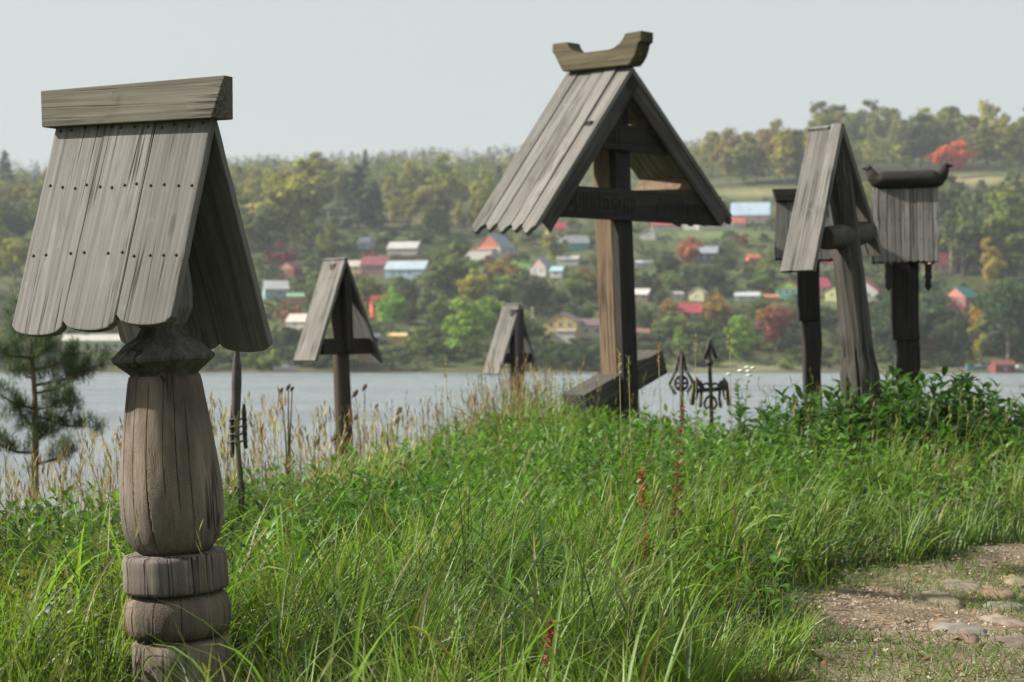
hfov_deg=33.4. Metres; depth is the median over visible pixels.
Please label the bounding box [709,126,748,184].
tree
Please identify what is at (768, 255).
shrub
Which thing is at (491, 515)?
dock plant
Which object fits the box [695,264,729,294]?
tree
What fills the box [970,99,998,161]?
tree
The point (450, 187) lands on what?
tree
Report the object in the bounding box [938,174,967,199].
tree
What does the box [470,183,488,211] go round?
tree
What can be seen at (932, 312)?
tree
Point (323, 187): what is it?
tree
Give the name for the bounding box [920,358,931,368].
shrub
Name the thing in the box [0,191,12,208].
tree
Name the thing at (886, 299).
tree
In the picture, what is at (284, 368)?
motorboat
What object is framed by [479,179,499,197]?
tree
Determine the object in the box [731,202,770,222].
barn
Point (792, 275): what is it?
tree
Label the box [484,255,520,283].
tree
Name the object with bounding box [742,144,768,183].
tree
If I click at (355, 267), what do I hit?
shed
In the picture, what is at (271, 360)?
shrub
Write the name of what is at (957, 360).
shrub
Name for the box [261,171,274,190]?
tree
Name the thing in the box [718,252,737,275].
tree
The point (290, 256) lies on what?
shrub
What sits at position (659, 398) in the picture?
grass stalk
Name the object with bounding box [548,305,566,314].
shrub
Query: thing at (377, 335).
shed
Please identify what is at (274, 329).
shrub
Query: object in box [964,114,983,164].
tree
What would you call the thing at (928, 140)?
tree
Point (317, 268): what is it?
hillside scrub
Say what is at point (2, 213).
tree
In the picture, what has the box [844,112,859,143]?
tree
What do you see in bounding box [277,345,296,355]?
shrub
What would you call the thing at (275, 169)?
tree
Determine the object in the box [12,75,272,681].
roofed grave post
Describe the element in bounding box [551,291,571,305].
tree
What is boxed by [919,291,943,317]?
tree
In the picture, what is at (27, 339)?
shrub
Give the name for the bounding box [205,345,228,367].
shrub
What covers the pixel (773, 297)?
shed
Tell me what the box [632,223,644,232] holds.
shrub
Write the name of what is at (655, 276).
shrub
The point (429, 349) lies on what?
shrub
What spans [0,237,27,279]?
tree
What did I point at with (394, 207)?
tree
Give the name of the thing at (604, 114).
roofed cross
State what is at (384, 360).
shrub
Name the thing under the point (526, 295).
tree
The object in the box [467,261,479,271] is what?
tree
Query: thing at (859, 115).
tree
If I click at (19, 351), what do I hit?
shrub
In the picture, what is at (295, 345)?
shrub
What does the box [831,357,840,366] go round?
shrub
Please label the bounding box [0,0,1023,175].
sky
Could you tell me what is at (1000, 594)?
flat stone
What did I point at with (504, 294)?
tree
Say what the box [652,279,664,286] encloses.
shrub
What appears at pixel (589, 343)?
shrub
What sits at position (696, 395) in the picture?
grass stalk
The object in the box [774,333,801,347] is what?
shrub
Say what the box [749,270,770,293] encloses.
tree
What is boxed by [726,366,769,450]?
flowering weed
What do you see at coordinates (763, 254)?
shrub
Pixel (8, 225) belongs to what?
tree
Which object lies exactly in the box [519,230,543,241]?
shrub
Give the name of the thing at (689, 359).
shrub
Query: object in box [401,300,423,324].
tree
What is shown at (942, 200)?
tree
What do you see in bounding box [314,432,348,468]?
dead flower
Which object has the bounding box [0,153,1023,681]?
ground
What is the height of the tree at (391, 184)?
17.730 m
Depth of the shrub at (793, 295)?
634.15 m
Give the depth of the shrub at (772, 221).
791.54 m
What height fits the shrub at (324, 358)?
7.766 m
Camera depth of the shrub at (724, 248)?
732.19 m
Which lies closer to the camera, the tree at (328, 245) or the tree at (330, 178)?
the tree at (328, 245)
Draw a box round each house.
[262,280,289,299]
[278,261,303,276]
[359,256,391,275]
[368,295,398,320]
[384,261,430,279]
[386,241,422,255]
[465,234,515,259]
[530,258,552,275]
[543,312,583,342]
[545,222,566,234]
[552,236,589,251]
[581,319,599,337]
[651,222,681,230]
[676,303,702,319]
[683,224,697,229]
[693,245,718,263]
[698,218,745,230]
[774,279,796,297]
[820,261,833,270]
[820,277,831,296]
[865,279,881,301]
[919,253,956,275]
[943,287,977,311]
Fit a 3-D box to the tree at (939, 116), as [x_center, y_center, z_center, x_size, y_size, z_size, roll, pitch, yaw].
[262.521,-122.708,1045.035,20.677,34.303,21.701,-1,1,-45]
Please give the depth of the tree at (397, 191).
915.70 m
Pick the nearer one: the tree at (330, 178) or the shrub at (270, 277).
the shrub at (270, 277)
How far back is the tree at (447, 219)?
812.94 m
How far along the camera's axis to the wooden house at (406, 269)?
691.19 m
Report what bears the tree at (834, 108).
on the ground at (970, 175)
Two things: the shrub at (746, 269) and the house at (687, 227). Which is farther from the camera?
the house at (687, 227)
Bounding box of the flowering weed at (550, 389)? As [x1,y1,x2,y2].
[549,378,572,414]
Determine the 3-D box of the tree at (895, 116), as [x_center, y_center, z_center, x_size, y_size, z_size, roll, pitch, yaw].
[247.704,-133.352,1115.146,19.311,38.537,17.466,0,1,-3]
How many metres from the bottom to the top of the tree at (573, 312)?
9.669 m
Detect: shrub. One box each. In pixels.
[0,341,13,364]
[2,344,35,362]
[3,334,28,346]
[20,349,47,365]
[32,337,63,359]
[45,342,63,359]
[62,328,90,335]
[65,351,84,365]
[86,353,106,369]
[102,327,117,333]
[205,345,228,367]
[218,352,233,364]
[229,350,271,363]
[244,350,281,368]
[259,275,279,283]
[264,240,298,264]
[264,266,284,275]
[264,306,272,317]
[264,343,293,358]
[267,273,289,280]
[271,325,280,334]
[272,333,289,344]
[275,300,303,322]
[277,326,302,345]
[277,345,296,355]
[284,343,304,365]
[294,277,307,284]
[301,238,314,245]
[303,255,322,265]
[305,355,332,367]
[308,247,334,260]
[308,273,318,280]
[324,325,331,338]
[327,354,373,367]
[328,218,340,224]
[343,242,358,250]
[352,236,365,244]
[354,270,368,279]
[361,246,377,255]
[361,293,378,303]
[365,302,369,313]
[369,229,393,243]
[376,347,414,368]
[377,357,394,369]
[386,229,399,238]
[389,337,420,353]
[393,276,410,284]
[396,314,416,322]
[397,258,411,260]
[407,230,434,243]
[407,326,434,344]
[407,338,452,358]
[416,220,439,231]
[418,330,453,343]
[419,299,432,311]
[420,289,437,298]
[421,311,437,322]
[423,248,436,257]
[428,337,455,354]
[439,228,451,234]
[456,217,468,225]
[458,231,466,240]
[459,342,485,356]
[464,214,477,224]
[470,271,491,290]
[471,227,489,237]
[479,255,495,263]
[497,231,513,241]
[508,338,539,347]
[517,252,530,261]
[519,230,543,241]
[529,327,553,339]
[529,336,549,349]
[534,289,554,303]
[537,345,569,367]
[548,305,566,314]
[551,342,580,364]
[560,338,575,351]
[563,218,582,225]
[566,351,590,368]
[571,339,585,347]
[575,348,599,367]
[576,340,599,354]
[588,228,595,236]
[589,234,595,245]
[590,289,597,297]
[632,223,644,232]
[636,327,663,339]
[638,342,663,350]
[642,343,666,361]
[643,268,665,281]
[646,321,691,342]
[651,286,663,293]
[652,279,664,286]
[655,329,689,354]
[675,283,686,288]
[684,334,714,353]
[684,346,721,365]
[693,344,702,356]
[696,281,715,294]
[700,351,722,364]
[709,318,728,329]
[710,332,731,350]
[713,249,738,262]
[714,242,733,252]
[717,338,756,357]
[718,280,738,294]
[718,308,741,317]
[722,230,737,237]
[728,328,749,337]
[731,233,749,245]
[733,288,746,293]
[735,260,755,274]
[743,271,760,278]
[745,276,760,288]
[748,304,764,317]
[752,249,771,258]
[757,281,776,293]
[758,233,769,240]
[758,326,791,337]
[760,336,780,349]
[763,249,781,262]
[764,218,774,225]
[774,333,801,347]
[777,356,799,368]
[784,349,798,356]
[786,294,796,300]
[786,354,801,362]
[787,320,800,332]
[820,271,833,282]
[830,349,840,361]
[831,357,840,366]
[871,274,883,287]
[874,346,894,360]
[920,335,934,351]
[920,352,935,359]
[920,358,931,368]
[928,354,949,366]
[949,355,969,365]
[964,361,976,367]
[1001,356,1019,363]
[1013,351,1023,360]
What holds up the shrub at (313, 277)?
on the ground at (970, 175)
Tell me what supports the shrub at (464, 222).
on the ground at (970, 175)
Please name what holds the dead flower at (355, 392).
on the ground at (970, 175)
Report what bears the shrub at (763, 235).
on the ground at (970, 175)
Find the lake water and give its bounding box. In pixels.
[0,373,1023,526]
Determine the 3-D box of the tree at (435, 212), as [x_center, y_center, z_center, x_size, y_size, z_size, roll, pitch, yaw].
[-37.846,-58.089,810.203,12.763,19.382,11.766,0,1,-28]
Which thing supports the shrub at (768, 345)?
on the ground at (970, 175)
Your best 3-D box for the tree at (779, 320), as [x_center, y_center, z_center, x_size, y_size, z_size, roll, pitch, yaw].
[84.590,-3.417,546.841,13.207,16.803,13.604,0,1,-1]
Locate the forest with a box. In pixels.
[0,131,1021,190]
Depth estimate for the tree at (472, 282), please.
620.98 m
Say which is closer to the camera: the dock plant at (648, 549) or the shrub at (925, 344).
the dock plant at (648, 549)
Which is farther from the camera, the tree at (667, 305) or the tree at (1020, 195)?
the tree at (1020, 195)
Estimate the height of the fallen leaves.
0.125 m
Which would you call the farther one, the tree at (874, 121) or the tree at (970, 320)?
the tree at (874, 121)
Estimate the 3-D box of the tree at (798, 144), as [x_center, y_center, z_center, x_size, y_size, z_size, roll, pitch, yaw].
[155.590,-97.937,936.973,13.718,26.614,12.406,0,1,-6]
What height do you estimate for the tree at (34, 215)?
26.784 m
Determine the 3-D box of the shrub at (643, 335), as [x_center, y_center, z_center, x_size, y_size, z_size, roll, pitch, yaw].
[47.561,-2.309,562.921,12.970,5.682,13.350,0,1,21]
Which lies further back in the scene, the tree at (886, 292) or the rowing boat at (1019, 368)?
the tree at (886, 292)
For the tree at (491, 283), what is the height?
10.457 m
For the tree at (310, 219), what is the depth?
781.71 m
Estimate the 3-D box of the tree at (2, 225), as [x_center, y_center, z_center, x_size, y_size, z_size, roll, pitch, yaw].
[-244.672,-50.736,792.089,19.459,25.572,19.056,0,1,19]
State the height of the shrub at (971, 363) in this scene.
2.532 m
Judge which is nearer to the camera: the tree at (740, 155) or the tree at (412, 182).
the tree at (412, 182)
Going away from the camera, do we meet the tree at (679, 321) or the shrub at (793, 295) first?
the tree at (679, 321)
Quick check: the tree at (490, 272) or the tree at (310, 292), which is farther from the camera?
the tree at (490, 272)
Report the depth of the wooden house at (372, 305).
603.31 m
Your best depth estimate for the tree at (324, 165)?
1046.19 m
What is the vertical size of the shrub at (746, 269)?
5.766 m
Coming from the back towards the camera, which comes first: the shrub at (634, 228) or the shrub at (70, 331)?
the shrub at (634, 228)
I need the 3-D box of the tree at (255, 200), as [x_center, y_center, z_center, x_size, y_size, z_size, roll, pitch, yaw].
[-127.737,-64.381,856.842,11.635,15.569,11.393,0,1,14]
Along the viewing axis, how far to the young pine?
12.48 m
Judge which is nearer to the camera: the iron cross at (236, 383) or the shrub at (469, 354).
the iron cross at (236, 383)
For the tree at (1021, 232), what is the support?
on the ground at (970, 175)
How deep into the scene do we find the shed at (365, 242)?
772.61 m
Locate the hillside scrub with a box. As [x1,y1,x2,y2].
[0,181,1022,368]
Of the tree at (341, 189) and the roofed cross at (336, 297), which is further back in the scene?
the tree at (341, 189)
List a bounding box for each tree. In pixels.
[0,150,14,189]
[0,182,16,206]
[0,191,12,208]
[0,202,6,228]
[0,222,7,229]
[0,228,9,274]
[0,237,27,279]
[1,201,27,233]
[3,178,29,208]
[3,201,35,240]
[18,184,41,204]
[24,190,40,227]
[25,179,43,191]
[28,208,37,218]
[36,174,45,186]
[231,165,249,189]
[236,177,260,203]
[237,197,256,218]
[242,211,260,243]
[244,158,324,248]
[244,194,286,259]
[247,187,265,203]
[248,164,264,187]
[250,198,261,206]
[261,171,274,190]
[265,167,284,174]
[271,192,302,237]
[291,151,339,180]
[297,207,316,246]
[305,283,315,306]
[309,176,336,204]
[310,206,323,218]
[315,223,340,257]
[318,170,335,205]
[333,170,362,209]
[336,169,343,200]
[340,164,378,229]
[343,184,372,215]
[356,277,383,300]
[360,149,372,191]
[360,180,389,227]
[364,192,386,212]
[368,318,381,332]
[373,286,407,332]
[382,164,398,187]
[382,176,399,203]
[385,172,400,199]
[387,197,408,224]
[389,177,416,208]
[397,282,421,304]
[398,160,421,185]
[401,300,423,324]
[402,189,422,221]
[406,180,419,197]
[406,183,447,216]
[413,178,434,211]
[413,243,471,301]
[415,167,438,187]
[420,198,446,236]
[424,323,441,331]
[426,295,455,323]
[429,189,454,213]
[431,152,454,187]
[438,171,461,211]
[438,206,454,235]
[441,295,491,363]
[443,231,471,259]
[445,170,460,203]
[452,202,465,229]
[455,268,488,301]
[457,179,471,206]
[467,191,487,221]
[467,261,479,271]
[468,169,495,202]
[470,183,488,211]
[476,295,503,345]
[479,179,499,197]
[482,262,495,278]
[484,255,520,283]
[487,274,506,292]
[491,273,520,302]
[495,165,502,179]
[506,269,547,311]
[524,309,538,335]
[526,276,554,307]
[538,228,571,262]
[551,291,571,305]
[562,268,597,307]
[562,303,582,317]
[568,267,597,302]
[575,304,596,318]
[586,245,596,269]
[634,267,639,287]
[635,271,653,288]
[636,306,653,327]
[650,247,683,276]
[653,310,688,336]
[654,289,668,309]
[659,270,682,294]
[660,297,677,314]
[671,326,688,354]
[674,236,704,264]
[682,260,700,279]
[688,313,718,342]
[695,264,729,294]
[699,131,723,175]
[700,293,732,328]
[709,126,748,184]
[718,134,758,185]
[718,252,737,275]
[723,315,762,363]
[740,131,752,143]
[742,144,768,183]
[742,324,761,338]
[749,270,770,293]
[750,128,775,171]
[750,295,771,311]
[754,257,780,282]
[754,304,796,353]
[754,305,776,325]
[762,142,774,176]
[763,118,789,146]
[770,136,784,179]
[771,127,798,184]
[782,139,804,183]
[784,297,799,323]
[786,272,796,281]
[789,128,804,178]
[800,112,821,135]
[802,122,824,141]
[802,132,808,149]
[805,112,827,135]
[809,101,855,138]
[815,114,836,125]
[820,305,838,334]
[824,104,855,124]
[829,268,834,281]
[832,113,848,135]
[843,121,863,148]
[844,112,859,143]
[852,99,878,151]
[858,112,886,166]
[863,182,872,203]
[864,106,893,161]
[869,293,890,313]
[869,295,890,344]
[870,300,919,345]
[871,308,926,364]
[876,119,904,168]
[880,282,930,298]
[884,107,901,160]
[890,119,923,169]
[891,112,945,169]
[892,113,926,133]
[916,107,937,162]
[917,118,939,167]
[919,272,945,303]
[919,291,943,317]
[919,295,944,349]
[919,327,925,340]
[925,139,978,175]
[925,291,948,305]
[925,316,951,347]
[927,112,947,165]
[930,308,968,344]
[933,316,971,361]
[936,117,963,170]
[937,106,964,129]
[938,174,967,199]
[938,190,950,217]
[939,199,990,276]
[939,218,963,254]
[940,105,961,129]
[940,182,961,215]
[940,305,960,319]
[949,226,983,267]
[954,115,972,160]
[957,189,974,213]
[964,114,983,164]
[967,304,997,359]
[968,211,990,226]
[968,302,982,337]
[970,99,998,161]
[970,126,1000,170]
[972,280,1023,359]
[973,179,988,212]
[976,186,1023,276]
[978,217,1012,273]
[979,237,1006,285]
[982,189,995,213]
[982,196,1010,227]
[990,277,1019,293]
[990,325,1018,354]
[992,106,1010,162]
[993,117,1023,167]
[994,168,1022,192]
[997,121,1018,163]
[1000,192,1023,207]
[1002,116,1023,168]
[1007,224,1023,265]
[1011,175,1023,193]
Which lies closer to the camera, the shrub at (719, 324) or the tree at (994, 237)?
the shrub at (719, 324)
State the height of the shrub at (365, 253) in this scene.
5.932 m
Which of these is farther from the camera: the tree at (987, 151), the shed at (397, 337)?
the tree at (987, 151)
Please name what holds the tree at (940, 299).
on the ground at (970, 175)
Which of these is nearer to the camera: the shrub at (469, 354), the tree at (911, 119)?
the shrub at (469, 354)
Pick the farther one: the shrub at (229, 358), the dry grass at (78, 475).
the shrub at (229, 358)
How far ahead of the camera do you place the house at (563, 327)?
565.18 m
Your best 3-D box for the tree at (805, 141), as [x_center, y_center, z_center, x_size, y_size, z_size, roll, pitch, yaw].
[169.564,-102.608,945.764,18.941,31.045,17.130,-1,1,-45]
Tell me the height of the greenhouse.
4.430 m
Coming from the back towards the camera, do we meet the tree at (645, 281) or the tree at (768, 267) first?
the tree at (768, 267)
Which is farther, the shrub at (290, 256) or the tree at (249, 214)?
the tree at (249, 214)
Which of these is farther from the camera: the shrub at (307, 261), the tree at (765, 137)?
the tree at (765, 137)
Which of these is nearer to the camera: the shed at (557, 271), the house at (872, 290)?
the house at (872, 290)
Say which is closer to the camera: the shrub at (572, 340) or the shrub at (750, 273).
the shrub at (572, 340)
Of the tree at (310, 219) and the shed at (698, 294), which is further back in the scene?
the tree at (310, 219)
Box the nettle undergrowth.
[407,365,1023,492]
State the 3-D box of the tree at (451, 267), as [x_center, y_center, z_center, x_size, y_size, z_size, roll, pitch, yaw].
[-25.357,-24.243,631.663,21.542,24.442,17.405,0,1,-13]
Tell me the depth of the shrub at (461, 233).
794.08 m
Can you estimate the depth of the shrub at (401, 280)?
671.32 m
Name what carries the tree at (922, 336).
on the ground at (970, 175)
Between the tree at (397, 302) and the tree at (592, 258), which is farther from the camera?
the tree at (592, 258)
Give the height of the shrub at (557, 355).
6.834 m
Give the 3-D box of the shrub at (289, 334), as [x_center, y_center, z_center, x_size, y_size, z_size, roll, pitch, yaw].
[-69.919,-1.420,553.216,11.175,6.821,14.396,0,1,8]
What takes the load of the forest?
on the ground at (970, 175)
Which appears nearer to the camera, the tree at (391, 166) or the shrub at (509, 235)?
the shrub at (509, 235)
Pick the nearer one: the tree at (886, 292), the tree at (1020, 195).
the tree at (886, 292)
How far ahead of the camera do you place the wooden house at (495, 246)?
740.34 m
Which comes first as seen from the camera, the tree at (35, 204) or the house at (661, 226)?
the house at (661, 226)
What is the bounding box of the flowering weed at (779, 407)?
[761,391,808,421]
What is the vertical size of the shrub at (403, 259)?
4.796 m
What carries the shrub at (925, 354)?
on the ground at (970, 175)
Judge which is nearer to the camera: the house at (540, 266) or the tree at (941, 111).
the house at (540, 266)
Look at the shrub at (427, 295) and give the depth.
644.44 m
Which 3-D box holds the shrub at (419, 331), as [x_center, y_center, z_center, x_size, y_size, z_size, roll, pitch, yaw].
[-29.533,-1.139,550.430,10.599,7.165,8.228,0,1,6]
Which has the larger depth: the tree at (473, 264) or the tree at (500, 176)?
the tree at (500, 176)
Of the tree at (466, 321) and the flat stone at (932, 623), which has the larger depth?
the tree at (466, 321)
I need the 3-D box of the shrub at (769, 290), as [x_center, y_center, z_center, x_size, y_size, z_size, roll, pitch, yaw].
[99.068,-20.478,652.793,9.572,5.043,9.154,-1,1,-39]
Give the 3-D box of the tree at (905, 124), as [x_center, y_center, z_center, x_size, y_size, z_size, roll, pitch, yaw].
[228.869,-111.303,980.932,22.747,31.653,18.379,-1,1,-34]
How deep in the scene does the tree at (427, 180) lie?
877.83 m
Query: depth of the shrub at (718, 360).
515.14 m
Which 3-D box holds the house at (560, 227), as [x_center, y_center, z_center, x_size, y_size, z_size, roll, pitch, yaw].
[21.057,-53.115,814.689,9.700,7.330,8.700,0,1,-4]
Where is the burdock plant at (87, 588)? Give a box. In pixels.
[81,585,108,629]
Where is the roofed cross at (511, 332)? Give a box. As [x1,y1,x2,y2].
[483,303,537,415]
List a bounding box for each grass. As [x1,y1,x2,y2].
[0,351,1023,681]
[0,364,1023,681]
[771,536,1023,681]
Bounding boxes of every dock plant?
[485,510,501,534]
[541,617,560,679]
[633,463,652,553]
[636,534,653,603]
[669,406,687,550]
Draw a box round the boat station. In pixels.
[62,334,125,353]
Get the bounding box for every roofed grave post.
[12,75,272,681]
[772,188,832,424]
[862,162,952,410]
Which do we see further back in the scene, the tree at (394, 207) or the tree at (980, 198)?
the tree at (394, 207)
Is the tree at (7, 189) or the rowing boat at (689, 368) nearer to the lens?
the rowing boat at (689, 368)
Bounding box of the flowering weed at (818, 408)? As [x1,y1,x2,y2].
[809,386,846,442]
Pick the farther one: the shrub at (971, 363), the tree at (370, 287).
the tree at (370, 287)
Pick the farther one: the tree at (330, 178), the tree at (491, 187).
the tree at (330, 178)
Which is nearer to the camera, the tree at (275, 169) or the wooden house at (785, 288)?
the wooden house at (785, 288)
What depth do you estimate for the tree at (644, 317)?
576.88 m
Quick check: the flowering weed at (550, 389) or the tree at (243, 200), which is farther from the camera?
the tree at (243, 200)
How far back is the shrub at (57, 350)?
533.49 m
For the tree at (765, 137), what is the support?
on the ground at (970, 175)
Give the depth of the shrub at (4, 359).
520.46 m
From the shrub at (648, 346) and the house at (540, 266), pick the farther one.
the house at (540, 266)
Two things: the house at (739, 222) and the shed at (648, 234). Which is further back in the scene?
the house at (739, 222)
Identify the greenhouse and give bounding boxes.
[734,292,760,300]
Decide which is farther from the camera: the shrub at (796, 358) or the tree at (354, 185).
the tree at (354, 185)
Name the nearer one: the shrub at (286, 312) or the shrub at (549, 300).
the shrub at (286, 312)
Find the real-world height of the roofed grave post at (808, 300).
2.512 m
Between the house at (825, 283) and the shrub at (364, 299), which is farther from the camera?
the house at (825, 283)
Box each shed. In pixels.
[285,314,306,328]
[286,293,304,304]
[348,260,360,272]
[357,237,375,249]
[373,333,380,344]
[387,333,408,342]
[549,266,565,277]
[556,256,580,264]
[635,260,653,267]
[635,288,652,301]
[636,328,649,340]
[640,229,658,239]
[671,292,683,299]
[688,287,709,300]
[745,254,760,263]
[760,294,778,300]
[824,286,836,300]
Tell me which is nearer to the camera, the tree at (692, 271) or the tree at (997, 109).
the tree at (692, 271)
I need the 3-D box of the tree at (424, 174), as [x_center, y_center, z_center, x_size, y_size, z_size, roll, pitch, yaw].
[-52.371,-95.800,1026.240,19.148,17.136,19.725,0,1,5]
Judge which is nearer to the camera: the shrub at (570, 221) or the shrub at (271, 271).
the shrub at (271, 271)
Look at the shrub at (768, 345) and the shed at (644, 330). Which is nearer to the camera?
the shrub at (768, 345)
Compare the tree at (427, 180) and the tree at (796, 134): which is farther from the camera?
the tree at (796, 134)
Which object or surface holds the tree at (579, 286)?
on the ground at (970, 175)
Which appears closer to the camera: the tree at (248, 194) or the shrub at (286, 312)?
the shrub at (286, 312)
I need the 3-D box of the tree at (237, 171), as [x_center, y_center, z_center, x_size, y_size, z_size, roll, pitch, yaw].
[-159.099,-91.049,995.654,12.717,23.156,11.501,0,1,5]
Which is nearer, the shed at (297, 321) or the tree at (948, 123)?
the shed at (297, 321)
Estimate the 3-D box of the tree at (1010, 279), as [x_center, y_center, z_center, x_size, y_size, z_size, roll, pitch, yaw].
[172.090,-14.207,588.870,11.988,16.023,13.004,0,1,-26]
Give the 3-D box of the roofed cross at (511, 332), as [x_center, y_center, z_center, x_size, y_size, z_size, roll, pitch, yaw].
[0.000,1.442,18.396,0.287,3.696,0.624,1,1,43]
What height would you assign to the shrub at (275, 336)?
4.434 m
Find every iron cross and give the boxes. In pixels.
[229,351,247,526]
[668,351,693,426]
[690,339,730,436]
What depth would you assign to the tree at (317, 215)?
847.10 m
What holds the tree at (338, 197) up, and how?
on the ground at (970, 175)
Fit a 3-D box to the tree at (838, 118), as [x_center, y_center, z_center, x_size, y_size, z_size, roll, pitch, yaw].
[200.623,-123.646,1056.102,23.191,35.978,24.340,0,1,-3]
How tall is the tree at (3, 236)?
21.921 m
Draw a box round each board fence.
[392,253,438,259]
[508,254,518,257]
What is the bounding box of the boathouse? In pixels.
[987,360,1016,372]
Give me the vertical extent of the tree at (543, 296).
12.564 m
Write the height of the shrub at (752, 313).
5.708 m
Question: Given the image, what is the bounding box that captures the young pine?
[0,291,117,508]
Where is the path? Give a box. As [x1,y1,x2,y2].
[780,543,1023,681]
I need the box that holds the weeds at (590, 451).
[0,403,1023,681]
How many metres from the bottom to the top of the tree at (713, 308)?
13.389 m
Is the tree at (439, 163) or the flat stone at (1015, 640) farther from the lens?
the tree at (439, 163)
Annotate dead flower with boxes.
[280,384,293,491]
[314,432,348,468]
[352,384,366,464]
[374,404,401,451]
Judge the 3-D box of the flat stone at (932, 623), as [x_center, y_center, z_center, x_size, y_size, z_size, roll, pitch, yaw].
[1.537,1.038,6.098,0.102,0.075,0.203,0,1,14]
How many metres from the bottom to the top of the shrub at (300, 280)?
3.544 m
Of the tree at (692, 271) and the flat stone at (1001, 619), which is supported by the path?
the flat stone at (1001, 619)
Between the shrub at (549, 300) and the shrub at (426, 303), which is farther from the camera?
the shrub at (549, 300)
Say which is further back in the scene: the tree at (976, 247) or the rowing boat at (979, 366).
the tree at (976, 247)
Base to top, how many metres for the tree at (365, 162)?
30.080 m
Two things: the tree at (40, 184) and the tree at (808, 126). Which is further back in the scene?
the tree at (808, 126)
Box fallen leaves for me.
[772,543,1022,681]
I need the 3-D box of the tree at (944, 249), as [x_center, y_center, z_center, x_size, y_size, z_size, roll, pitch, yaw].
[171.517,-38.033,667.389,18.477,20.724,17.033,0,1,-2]
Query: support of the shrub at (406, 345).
on the ground at (970, 175)
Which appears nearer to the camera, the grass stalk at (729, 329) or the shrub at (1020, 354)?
the grass stalk at (729, 329)
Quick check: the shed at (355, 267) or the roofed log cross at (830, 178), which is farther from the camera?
the shed at (355, 267)
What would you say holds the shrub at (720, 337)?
on the ground at (970, 175)
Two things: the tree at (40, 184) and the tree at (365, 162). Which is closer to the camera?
the tree at (40, 184)
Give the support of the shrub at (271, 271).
on the ground at (970, 175)
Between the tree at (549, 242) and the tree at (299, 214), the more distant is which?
the tree at (299, 214)
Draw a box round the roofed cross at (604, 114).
[472,31,731,432]
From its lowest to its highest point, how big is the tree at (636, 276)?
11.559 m
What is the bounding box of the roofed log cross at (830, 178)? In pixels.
[780,123,883,436]
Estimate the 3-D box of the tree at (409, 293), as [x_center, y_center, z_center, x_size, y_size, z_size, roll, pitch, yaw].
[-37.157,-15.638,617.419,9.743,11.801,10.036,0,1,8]
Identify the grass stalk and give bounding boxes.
[444,358,449,475]
[616,349,623,487]
[625,355,632,484]
[656,341,662,471]
[693,334,697,455]
[726,328,732,460]
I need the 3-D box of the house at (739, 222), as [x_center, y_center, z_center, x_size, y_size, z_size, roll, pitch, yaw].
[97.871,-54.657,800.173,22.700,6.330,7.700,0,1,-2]
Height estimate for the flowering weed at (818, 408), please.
0.536 m
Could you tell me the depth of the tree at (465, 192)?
935.52 m
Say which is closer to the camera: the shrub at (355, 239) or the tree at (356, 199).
the shrub at (355, 239)
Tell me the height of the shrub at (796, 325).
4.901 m
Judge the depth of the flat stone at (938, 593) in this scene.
6.68 m
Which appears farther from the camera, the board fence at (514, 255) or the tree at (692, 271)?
the board fence at (514, 255)
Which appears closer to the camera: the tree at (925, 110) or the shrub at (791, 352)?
the shrub at (791, 352)
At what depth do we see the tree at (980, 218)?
682.92 m
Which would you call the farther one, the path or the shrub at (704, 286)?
the shrub at (704, 286)
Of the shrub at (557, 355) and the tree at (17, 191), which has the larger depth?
the tree at (17, 191)
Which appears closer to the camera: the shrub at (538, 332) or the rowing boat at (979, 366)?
the rowing boat at (979, 366)
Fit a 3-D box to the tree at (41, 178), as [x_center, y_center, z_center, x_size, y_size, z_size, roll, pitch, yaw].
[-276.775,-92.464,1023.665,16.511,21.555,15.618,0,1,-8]
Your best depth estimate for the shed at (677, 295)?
643.19 m
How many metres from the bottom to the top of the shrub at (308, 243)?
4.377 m
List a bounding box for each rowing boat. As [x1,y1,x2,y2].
[675,366,691,370]
[966,364,986,369]
[1015,365,1023,370]
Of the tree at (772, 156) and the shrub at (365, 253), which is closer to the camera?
the shrub at (365, 253)
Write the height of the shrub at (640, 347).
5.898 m
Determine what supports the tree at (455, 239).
on the ground at (970, 175)
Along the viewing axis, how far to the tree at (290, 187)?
768.41 m
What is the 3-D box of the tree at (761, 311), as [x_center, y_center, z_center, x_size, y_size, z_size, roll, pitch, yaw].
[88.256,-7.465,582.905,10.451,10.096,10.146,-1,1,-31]
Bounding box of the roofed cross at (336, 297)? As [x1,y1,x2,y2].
[294,258,382,465]
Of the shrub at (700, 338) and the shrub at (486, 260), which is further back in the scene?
the shrub at (486, 260)
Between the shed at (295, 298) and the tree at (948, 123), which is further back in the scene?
the tree at (948, 123)
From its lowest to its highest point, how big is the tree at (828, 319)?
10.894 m
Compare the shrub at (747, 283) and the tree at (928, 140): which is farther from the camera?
the tree at (928, 140)
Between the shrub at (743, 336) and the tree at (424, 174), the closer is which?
the shrub at (743, 336)
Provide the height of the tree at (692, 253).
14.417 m
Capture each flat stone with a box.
[916,590,963,609]
[928,618,952,628]
[933,622,987,636]
[939,578,980,592]
[949,631,978,643]
[976,585,1015,598]
[978,613,1023,625]
[983,601,1023,610]
[986,633,1023,648]
[1000,574,1023,587]
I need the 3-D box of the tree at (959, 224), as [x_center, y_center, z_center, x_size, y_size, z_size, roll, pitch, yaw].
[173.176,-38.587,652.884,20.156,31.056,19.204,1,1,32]
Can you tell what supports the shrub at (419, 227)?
on the ground at (970, 175)
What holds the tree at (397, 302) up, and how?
on the ground at (970, 175)
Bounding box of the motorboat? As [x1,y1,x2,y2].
[273,365,294,370]
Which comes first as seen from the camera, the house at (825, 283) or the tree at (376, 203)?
the house at (825, 283)

